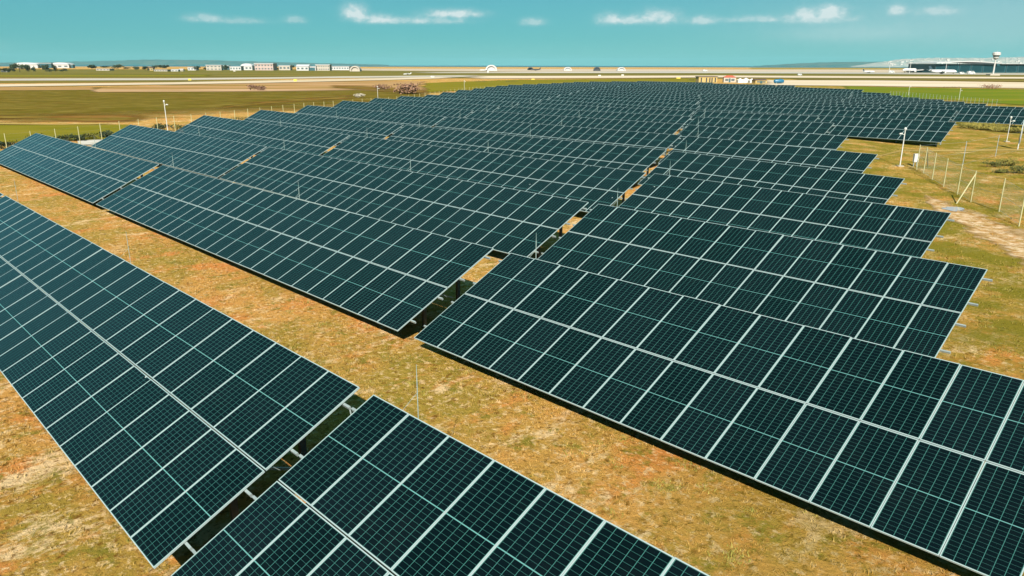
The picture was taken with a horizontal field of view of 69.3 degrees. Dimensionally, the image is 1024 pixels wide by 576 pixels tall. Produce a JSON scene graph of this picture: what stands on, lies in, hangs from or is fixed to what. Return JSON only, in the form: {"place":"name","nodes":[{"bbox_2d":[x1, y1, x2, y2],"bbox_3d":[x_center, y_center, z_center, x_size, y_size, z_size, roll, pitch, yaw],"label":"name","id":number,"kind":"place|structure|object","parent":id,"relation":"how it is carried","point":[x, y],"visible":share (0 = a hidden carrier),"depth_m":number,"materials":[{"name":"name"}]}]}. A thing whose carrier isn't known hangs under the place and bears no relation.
{"place":"outdoors","nodes":[
{"label":"outdoors","id":0,"kind":"place"},
{"bbox_2d":[0,87,94,89],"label":"bare soil","id":1,"kind":"structure","parent":0,"point":[46,88],"depth_m":237.50,"materials":[{"name":"brown soil"}]},
{"bbox_2d":[0,123,105,124],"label":"path","id":2,"kind":"structure","parent":0,"point":[51,124],"depth_m":98.10,"materials":[{"name":"soil"}]},
{"bbox_2d":[0,124,127,141],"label":"field","id":3,"kind":"structure","parent":0,"point":[9,131],"depth_m":89.00,"materials":[{"name":"green plant"}]},
{"bbox_2d":[0,115,139,121],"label":"bare soil","id":4,"kind":"structure","parent":0,"point":[101,118],"depth_m":109.53,"materials":[{"name":"brown soil"}]},
{"bbox_2d":[0,75,206,76],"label":"field","id":5,"kind":"structure","parent":0,"point":[96,75],"depth_m":510.67,"materials":[{"name":"beige plant"}]},
{"bbox_2d":[0,80,258,82],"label":"field","id":6,"kind":"structure","parent":0,"point":[119,81],"depth_m":337.41,"materials":[{"name":"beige plant"}]},
{"bbox_2d":[0,59,388,65],"bbox_3d":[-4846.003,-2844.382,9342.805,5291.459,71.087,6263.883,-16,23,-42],"label":"hills","id":7,"kind":"structure","parent":0,"point":[175,62],"depth_m":8616.06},
{"bbox_2d":[0,87,426,114],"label":"field","id":8,"kind":"structure","parent":0,"point":[52,102],"depth_m":161.41,"materials":[{"name":"green plant"}]},
{"bbox_2d":[93,81,423,91],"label":"bare soil","id":9,"kind":"structure","parent":0,"point":[306,86],"depth_m":251.48,"materials":[{"name":"brown soil"}]},
{"bbox_2d":[221,95,349,107],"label":"bare soil","id":10,"kind":"structure","parent":0,"point":[291,101],"depth_m":156.66,"materials":[{"name":"brown soil"}]},
{"bbox_2d":[331,85,424,91],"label":"bare soil","id":11,"kind":"structure","parent":0,"point":[360,87],"depth_m":242.40,"materials":[{"name":"brown soil"}]},
{"bbox_2d":[0,65,907,67],"bbox_3d":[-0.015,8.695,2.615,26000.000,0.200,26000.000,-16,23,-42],"label":"sea","id":12,"kind":"structure","parent":0,"point":[518,66],"depth_m":5286.85,"materials":[{"name":"teal liquid"}]},
{"bbox_2d":[0,66,1023,575],"bbox_3d":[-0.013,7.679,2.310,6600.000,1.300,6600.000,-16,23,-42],"label":"ground","id":13,"kind":"structure","parent":0,"point":[770,532],"depth_m":17.57,"materials":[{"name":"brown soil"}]},
{"bbox_2d":[52,62,74,67],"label":"hangar","id":14,"kind":"structure","parent":13,"relation":"on","point":[61,65],"depth_m":1554.13,"materials":[{"name":"white paint"}]},
{"bbox_2d":[0,133,158,202],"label":"solar rack","id":15,"kind":"object","parent":13,"relation":"on","point":[89,174],"visible":1,"depth_m":49.34,"materials":[{"name":"blue"}]},
{"bbox_2d":[78,139,101,144],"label":"gravel patch","id":16,"kind":"object","parent":13,"relation":"on","point":[89,141],"visible":0.43,"depth_m":77.84,"materials":[{"name":"gravel"}]},
{"bbox_2d":[91,125,266,177],"bbox_3d":[-28.674,-11.414,61.513,3.849,2.546,28.725,-16,23,-42],"label":"solar rack","id":17,"kind":"object","parent":13,"relation":"on","point":[212,157],"visible":0.99,"depth_m":58.99,"materials":[{"name":"blue"}]},
{"bbox_2d":[0,196,359,568],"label":"solar rack","id":18,"kind":"object","parent":13,"relation":"on","point":[165,475],"visible":0.96,"depth_m":15.63,"materials":[{"name":"black"}]},
{"bbox_2d":[0,77,450,86],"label":"runway","id":19,"kind":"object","parent":13,"relation":"on","point":[212,82],"visible":0.99,"depth_m":316.64,"materials":[{"name":"grey asphalt"}]},
{"bbox_2d":[0,75,477,80],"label":"taxiway","id":20,"kind":"structure","parent":13,"relation":"on","point":[226,78],"depth_m":410.53,"materials":[{"name":"grey asphalt"}]},
{"bbox_2d":[175,115,349,155],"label":"solar rack","id":21,"kind":"object","parent":13,"relation":"on","point":[309,141],"visible":0.74,"depth_m":68.67,"materials":[{"name":"blue"}]},
{"bbox_2d":[254,63,276,69],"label":"house","id":22,"kind":"structure","parent":13,"relation":"on","point":[265,66],"depth_m":1022.24,"materials":[{"name":"paint"}]},
{"bbox_2d":[4,83,544,147],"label":"wire fence","id":23,"kind":"object","parent":13,"relation":"on","point":[174,121],"visible":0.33,"depth_m":83.30,"materials":[{"name":"beige metal"}]},
{"bbox_2d":[96,165,493,330],"bbox_3d":[-11.825,-2.603,32.457,3.848,2.583,28.724,-16,23,-42],"label":"solar rack","id":24,"kind":"object","parent":13,"relation":"on","point":[395,277],"visible":1,"depth_m":28.03,"materials":[{"name":"blue"}]},
{"bbox_2d":[243,110,402,142],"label":"solar rack","id":25,"kind":"object","parent":13,"relation":"on","point":[370,129],"visible":0.67,"depth_m":78.11,"materials":[{"name":"blue"}]},
{"bbox_2d":[315,64,331,70],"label":"house","id":26,"kind":"structure","parent":13,"relation":"on","point":[323,67],"depth_m":995.65,"materials":[{"name":"beige paint"}]},
{"bbox_2d":[295,105,444,133],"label":"solar rack","id":27,"kind":"object","parent":13,"relation":"on","point":[404,119],"visible":0.69,"depth_m":87.72,"materials":[{"name":"blue"}]},
{"bbox_2d":[333,101,472,125],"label":"solar rack","id":28,"kind":"object","parent":13,"relation":"on","point":[434,111],"visible":0.34,"depth_m":98.11,"materials":[{"name":"blue"}]},
{"bbox_2d":[219,147,588,258],"bbox_3d":[-8.281,-5.267,41.379,3.848,2.647,29.780,-16,23,-42],"label":"solar rack","id":29,"kind":"object","parent":13,"relation":"on","point":[506,220],"visible":0.92,"depth_m":37.67,"materials":[{"name":"blue"}]},
{"bbox_2d":[393,82,420,93],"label":"bush","id":30,"kind":"object","parent":13,"relation":"on","point":[409,88],"visible":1,"depth_m":195.25,"materials":[{"name":"brown plant"}]},
{"bbox_2d":[370,98,498,117],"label":"solar rack","id":31,"kind":"object","parent":13,"relation":"on","point":[474,107],"visible":0.32,"depth_m":107.66,"materials":[{"name":"blue"}]},
{"bbox_2d":[171,394,709,575],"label":"solar rack","id":32,"kind":"object","parent":13,"relation":"on","point":[396,491],"visible":1,"depth_m":10.66,"materials":[{"name":"black"}]},
{"bbox_2d":[397,96,518,111],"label":"solar rack","id":33,"kind":"object","parent":13,"relation":"on","point":[500,104],"visible":0.26,"depth_m":117.30,"materials":[{"name":"blue"}]},
{"bbox_2d":[425,95,540,106],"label":"solar rack","id":34,"kind":"object","parent":13,"relation":"on","point":[491,99],"visible":0.19,"depth_m":126.00,"materials":[{"name":"blue"}]},
{"bbox_2d":[322,135,645,211],"bbox_3d":[-4.213,-7.895,50.023,3.848,2.612,29.778,-16,23,-42],"label":"solar rack","id":35,"kind":"object","parent":13,"relation":"on","point":[593,186],"visible":0.77,"depth_m":46.95,"materials":[{"name":"blue"}]},
{"bbox_2d":[440,92,548,102],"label":"solar rack","id":36,"kind":"object","parent":13,"relation":"on","point":[542,98],"visible":0.2,"depth_m":137.51,"materials":[{"name":"blue"}]},
{"bbox_2d":[455,90,559,99],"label":"solar rack","id":37,"kind":"object","parent":13,"relation":"on","point":[506,93],"visible":0.24,"depth_m":147.97,"materials":[{"name":"blue"}]},
{"bbox_2d":[473,88,571,96],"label":"solar rack","id":38,"kind":"object","parent":13,"relation":"on","point":[524,91],"visible":0.22,"depth_m":157.25,"materials":[{"name":"glass"}]},
{"bbox_2d":[387,125,666,186],"bbox_3d":[-1.132,-10.843,59.438,3.847,2.539,29.775,-16,23,-42],"label":"solar rack","id":39,"kind":"object","parent":13,"relation":"on","point":[639,159],"visible":0.71,"depth_m":56.97,"materials":[{"name":"blue"}]},
{"bbox_2d":[484,87,578,94],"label":"solar rack","id":40,"kind":"object","parent":13,"relation":"on","point":[553,90],"visible":0.26,"depth_m":167.42,"materials":[{"name":"blue glass"}]},
{"bbox_2d":[496,86,583,91],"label":"solar rack","id":41,"kind":"object","parent":13,"relation":"on","point":[579,89],"visible":0.26,"depth_m":177.57,"materials":[{"name":"glass"}]},
{"bbox_2d":[508,85,592,90],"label":"solar rack","id":42,"kind":"object","parent":13,"relation":"on","point":[584,88],"visible":0.23,"depth_m":186.31,"materials":[{"name":"glass"}]},
{"bbox_2d":[433,117,681,165],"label":"solar rack","id":43,"kind":"object","parent":13,"relation":"on","point":[625,138],"visible":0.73,"depth_m":66.88,"materials":[{"name":"blue"}]},
{"bbox_2d":[523,84,605,88],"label":"solar rack","id":44,"kind":"object","parent":13,"relation":"on","point":[567,85],"visible":0.25,"depth_m":194.73,"materials":[{"name":"glass"}]},
{"bbox_2d":[467,111,683,149],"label":"solar rack","id":45,"kind":"object","parent":13,"relation":"on","point":[644,126],"visible":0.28,"depth_m":77.06,"materials":[{"name":"blue"}]},
{"bbox_2d":[495,106,690,134],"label":"solar rack","id":46,"kind":"object","parent":13,"relation":"on","point":[626,116],"visible":0.36,"depth_m":86.72,"materials":[{"name":"blue"}]},
{"bbox_2d":[516,103,693,115],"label":"solar rack","id":47,"kind":"object","parent":13,"relation":"on","point":[617,109],"visible":0.27,"depth_m":97.05,"materials":[{"name":"black"}]},
{"bbox_2d":[540,100,703,116],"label":"solar rack","id":48,"kind":"object","parent":13,"relation":"on","point":[599,104],"visible":0.21,"depth_m":108.16,"materials":[{"name":"black"}]},
{"bbox_2d":[549,97,699,108],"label":"solar rack","id":49,"kind":"object","parent":13,"relation":"on","point":[673,105],"visible":0.2,"depth_m":116.58,"materials":[{"name":"black"}]},
{"bbox_2d":[559,94,697,104],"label":"solar rack","id":50,"kind":"object","parent":13,"relation":"on","point":[635,99],"visible":0.3,"depth_m":126.85,"materials":[{"name":"black"}]},
{"bbox_2d":[571,92,700,103],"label":"solar rack","id":51,"kind":"object","parent":13,"relation":"on","point":[632,96],"visible":0.19,"depth_m":137.45,"materials":[{"name":"blue glass"}]},
{"bbox_2d":[578,90,699,98],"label":"solar rack","id":52,"kind":"object","parent":13,"relation":"on","point":[638,94],"visible":0.24,"depth_m":147.41,"materials":[{"name":"glass"}]},
{"bbox_2d":[585,89,698,95],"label":"solar rack","id":53,"kind":"object","parent":13,"relation":"on","point":[623,91],"visible":0.28,"depth_m":157.63,"materials":[{"name":"blue glass"}]},
{"bbox_2d":[594,87,700,94],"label":"solar rack","id":54,"kind":"object","parent":13,"relation":"on","point":[647,90],"visible":0.23,"depth_m":167.24,"materials":[{"name":"glass"}]},
{"bbox_2d":[606,86,708,95],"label":"solar rack","id":55,"kind":"object","parent":13,"relation":"on","point":[702,92],"visible":0.2,"depth_m":175.30,"materials":[{"name":"blue glass"}]},
{"bbox_2d":[619,86,718,92],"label":"solar rack","id":56,"kind":"object","parent":13,"relation":"on","point":[709,91],"visible":0.18,"depth_m":183.35,"materials":[{"name":"glass"}]},
{"bbox_2d":[631,85,727,91],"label":"solar rack","id":57,"kind":"object","parent":13,"relation":"on","point":[719,90],"visible":0.2,"depth_m":191.37,"materials":[{"name":"glass"}]},
{"bbox_2d":[641,84,733,90],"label":"solar rack","id":58,"kind":"object","parent":13,"relation":"on","point":[728,89],"visible":0.21,"depth_m":199.34,"materials":[{"name":"glass"}]},
{"bbox_2d":[652,84,739,89],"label":"solar rack","id":59,"kind":"object","parent":13,"relation":"on","point":[734,87],"visible":0.24,"depth_m":206.69,"materials":[{"name":"glass"}]},
{"bbox_2d":[695,76,717,82],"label":"shed","id":60,"kind":"structure","parent":13,"relation":"on","point":[706,79],"depth_m":338.16,"materials":[{"name":"yellow metal"}]},
{"bbox_2d":[665,83,753,87],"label":"solar rack","id":61,"kind":"object","parent":13,"relation":"on","point":[713,84],"visible":0.23,"depth_m":214.05,"materials":[{"name":"glass"}]},
{"bbox_2d":[414,253,1023,575],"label":"solar rack","id":62,"kind":"object","parent":13,"relation":"on","point":[786,407],"visible":1,"depth_m":15.09,"materials":[{"name":"black"}]},
{"bbox_2d":[415,71,1023,74],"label":"runway","id":63,"kind":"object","parent":13,"relation":"on","point":[739,72],"visible":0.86,"depth_m":781.69,"materials":[{"name":"grey asphalt"}]},
{"bbox_2d":[929,66,956,73],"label":"airliner","id":64,"kind":"object","parent":63,"relation":"on","point":[941,71],"visible":1,"depth_m":718.03,"materials":[{"name":"grey paint"}]},
{"bbox_2d":[472,75,1023,78],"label":"taxiway","id":65,"kind":"structure","parent":13,"relation":"on","point":[735,76],"depth_m":493.09,"materials":[{"name":"grey asphalt"}]},
{"bbox_2d":[681,111,819,128],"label":"solar rack","id":66,"kind":"object","parent":13,"relation":"on","point":[780,117],"visible":0.3,"depth_m":82.97,"materials":[{"name":"black"}]},
{"bbox_2d":[676,117,833,134],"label":"solar rack","id":67,"kind":"object","parent":13,"relation":"on","point":[803,127],"visible":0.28,"depth_m":72.30,"materials":[{"name":"black"}]},
{"bbox_2d":[668,125,848,149],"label":"solar rack","id":68,"kind":"object","parent":13,"relation":"on","point":[824,141],"visible":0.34,"depth_m":62.98,"materials":[{"name":"black"}]},
{"bbox_2d":[538,204,992,357],"bbox_3d":[7.473,-0.488,25.837,3.849,2.552,15.127,-16,23,-42],"label":"solar rack","id":69,"kind":"object","parent":13,"relation":"on","point":[907,303],"visible":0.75,"depth_m":24.30,"materials":[{"name":"black"}]},
{"bbox_2d":[658,136,878,172],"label":"solar rack","id":70,"kind":"object","parent":13,"relation":"on","point":[854,162],"visible":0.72,"depth_m":52.89,"materials":[{"name":"black"}]},
{"bbox_2d":[702,93,841,100],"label":"solar rack","id":71,"kind":"object","parent":13,"relation":"on","point":[772,97],"visible":0.17,"depth_m":146.94,"materials":[{"name":"glass"}]},
{"bbox_2d":[638,151,906,203],"bbox_3d":[14.632,-5.966,43.913,3.848,2.805,15.154,-16,23,-42],"label":"solar rack","id":72,"kind":"object","parent":13,"relation":"on","point":[879,189],"visible":0.63,"depth_m":43.49,"materials":[{"name":"black"}]},
{"bbox_2d":[698,95,848,102],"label":"solar rack","id":73,"kind":"object","parent":13,"relation":"on","point":[701,96],"visible":0.17,"depth_m":138.12,"materials":[{"name":"glass"}]},
{"bbox_2d":[711,92,842,99],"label":"solar rack","id":74,"kind":"object","parent":13,"relation":"on","point":[774,95],"visible":0.27,"depth_m":155.49,"materials":[{"name":"glass"}]},
{"bbox_2d":[695,97,863,104],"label":"solar rack","id":75,"kind":"object","parent":13,"relation":"on","point":[702,98],"visible":0.17,"depth_m":127.30,"materials":[{"name":"blue glass"}]},
{"bbox_2d":[721,91,846,100],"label":"solar rack","id":76,"kind":"object","parent":13,"relation":"on","point":[786,94],"visible":0.23,"depth_m":162.59,"materials":[{"name":"glass"}]},
{"bbox_2d":[619,173,953,257],"bbox_3d":[11.545,-3.074,34.489,3.850,2.664,15.140,-16,23,-42],"label":"solar rack","id":77,"kind":"object","parent":13,"relation":"on","point":[908,231],"visible":0.82,"depth_m":33.60,"materials":[{"name":"black"}]},
{"bbox_2d":[698,99,880,107],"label":"solar rack","id":78,"kind":"object","parent":13,"relation":"on","point":[782,103],"visible":0.18,"depth_m":117.03,"materials":[{"name":"glass"}]},
{"bbox_2d":[729,90,850,97],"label":"solar rack","id":79,"kind":"object","parent":13,"relation":"on","point":[847,96],"visible":0.24,"depth_m":171.78,"materials":[{"name":"blue glass"}]},
{"bbox_2d":[735,88,850,94],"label":"solar rack","id":80,"kind":"object","parent":13,"relation":"on","point":[789,91],"visible":0.23,"depth_m":180.88,"materials":[{"name":"glass"}]},
{"bbox_2d":[696,101,894,111],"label":"solar rack","id":81,"kind":"object","parent":13,"relation":"on","point":[701,103],"visible":0.23,"depth_m":106.97,"materials":[{"name":"black"}]},
{"bbox_2d":[741,86,852,93],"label":"solar rack","id":82,"kind":"object","parent":13,"relation":"on","point":[826,91],"visible":0.25,"depth_m":187.09,"materials":[{"name":"glass"}]},
{"bbox_2d":[754,86,863,94],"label":"solar rack","id":83,"kind":"object","parent":13,"relation":"on","point":[853,90],"visible":0.28,"depth_m":193.46,"materials":[{"name":"glass"}]},
{"bbox_2d":[699,105,920,119],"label":"solar rack","id":84,"kind":"object","parent":13,"relation":"on","point":[891,115],"visible":0.29,"depth_m":95.39,"materials":[{"name":"black"}]},
{"bbox_2d":[708,110,956,145],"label":"solar rack","id":85,"kind":"object","parent":13,"relation":"on","point":[917,130],"visible":0.48,"depth_m":80.56,"materials":[{"name":"black"}]},
{"bbox_2d":[852,96,918,98],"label":"solar rack","id":86,"kind":"object","parent":13,"relation":"on","point":[887,97],"visible":0.19,"depth_m":157.04,"materials":[{"name":"glass"}]},
{"bbox_2d":[767,80,1023,87],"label":"apron","id":87,"kind":"object","parent":13,"relation":"on","point":[897,83],"visible":0.85,"depth_m":321.48,"materials":[{"name":"beige concrete"}]},
{"bbox_2d":[849,97,942,100],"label":"solar rack","id":88,"kind":"object","parent":13,"relation":"on","point":[898,99],"visible":0.23,"depth_m":147.03,"materials":[{"name":"glass"}]},
{"bbox_2d":[844,98,964,102],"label":"solar rack","id":89,"kind":"object","parent":13,"relation":"on","point":[904,100],"visible":0.23,"depth_m":137.74,"materials":[{"name":"glass"}]},
{"bbox_2d":[844,100,987,105],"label":"solar rack","id":90,"kind":"object","parent":13,"relation":"on","point":[973,104],"visible":0.23,"depth_m":127.90,"materials":[{"name":"black glass"}]},
{"bbox_2d":[883,106,956,121],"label":"solar rack","id":91,"kind":"object","parent":13,"relation":"on","point":[942,115],"visible":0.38,"depth_m":101.94,"materials":[{"name":"black glass"}]},
{"bbox_2d":[852,102,1023,121],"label":"solar rack","id":92,"kind":"object","parent":13,"relation":"on","point":[1002,107],"visible":0.16,"depth_m":116.59,"materials":[{"name":"glass"}]},
{"bbox_2d":[866,103,1023,126],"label":"solar rack","id":93,"kind":"object","parent":13,"relation":"on","point":[983,115],"visible":0.45,"depth_m":104.98,"materials":[{"name":"black glass"}]},
{"bbox_2d":[906,61,1023,72],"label":"airport terminal","id":94,"kind":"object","parent":13,"relation":"on","point":[980,67],"visible":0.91,"depth_m":844.60,"materials":[{"name":"grey"}]},
{"bbox_2d":[916,132,1023,225],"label":"wire fence","id":95,"kind":"object","parent":13,"relation":"on","point":[957,192],"visible":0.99,"depth_m":46.38,"materials":[{"name":"beige"}]},
{"bbox_2d":[969,122,1005,128],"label":"grass mound","id":96,"kind":"object","parent":13,"relation":"on","point":[983,126],"depth_m":97.17,"materials":[{"name":"plant"}]},
{"bbox_2d":[998,157,1018,165],"bbox_3d":[39.976,-10.165,59.666,1.910,0.864,1.326,0,17,0],"label":"bush","id":97,"kind":"object","parent":13,"relation":"on","point":[1012,163],"visible":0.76,"depth_m":59.52,"materials":[{"name":"green plant"}]},
{"bbox_2d":[0,69,1023,78],"bbox_3d":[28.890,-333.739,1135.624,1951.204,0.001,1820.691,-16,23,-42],"label":"field","id":98,"kind":"structure","parent":0,"point":[247,73],"depth_m":645.08,"materials":[{"name":"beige plant"}]},
{"bbox_2d":[0,0,1023,65],"label":"sky","id":99,"kind":"structure","parent":0,"point":[383,32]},
{"bbox_2d":[424,78,713,92],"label":"field","id":100,"kind":"structure","parent":0,"point":[445,86],"depth_m":329.27,"materials":[{"name":"green plant"}]},
{"bbox_2d":[362,69,905,71],"bbox_3d":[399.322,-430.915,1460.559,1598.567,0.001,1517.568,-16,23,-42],"label":"apron","id":101,"kind":"object","parent":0,"point":[725,70],"visible":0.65,"depth_m":1144.82,"materials":[{"name":"beige concrete"}]},
{"bbox_2d":[533,75,1023,76],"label":"field","id":102,"kind":"structure","parent":0,"point":[757,75],"depth_m":559.41,"materials":[{"name":"beige plant"}]},
{"bbox_2d":[763,62,876,66],"bbox_3d":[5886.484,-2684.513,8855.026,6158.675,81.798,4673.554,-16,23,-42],"label":"hills","id":103,"kind":"structure","parent":0,"point":[833,64],"depth_m":8093.98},
{"bbox_2d":[792,78,1023,80],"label":"field","id":104,"kind":"structure","parent":0,"point":[912,79],"depth_m":410.98,"materials":[{"name":"green plant"}]},
{"bbox_2d":[843,86,1023,104],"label":"field","id":105,"kind":"structure","parent":0,"point":[1008,96],"depth_m":209.21,"materials":[{"name":"green plant"}]},
{"bbox_2d":[851,57,1023,66],"bbox_3d":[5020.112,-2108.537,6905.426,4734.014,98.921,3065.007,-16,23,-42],"label":"hills","id":106,"kind":"structure","parent":0,"point":[1003,60],"depth_m":6237.63,"materials":[{"name":"grey"}]},
{"bbox_2d":[883,57,1023,65],"bbox_3d":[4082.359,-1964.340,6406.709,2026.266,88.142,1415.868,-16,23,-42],"label":"hillside town","id":107,"kind":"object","parent":106,"relation":"on","point":[892,64],"visible":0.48,"depth_m":6233.74,"materials":[{"name":"paint"}]},
{"bbox_2d":[876,149,1023,156],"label":"path","id":108,"kind":"structure","parent":0,"point":[957,150],"depth_m":72.94,"materials":[{"name":"soil"}]},
{"bbox_2d":[927,196,1023,258],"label":"path","id":109,"kind":"structure","parent":0,"point":[987,230],"depth_m":38.38,"materials":[{"name":"beige soil"}]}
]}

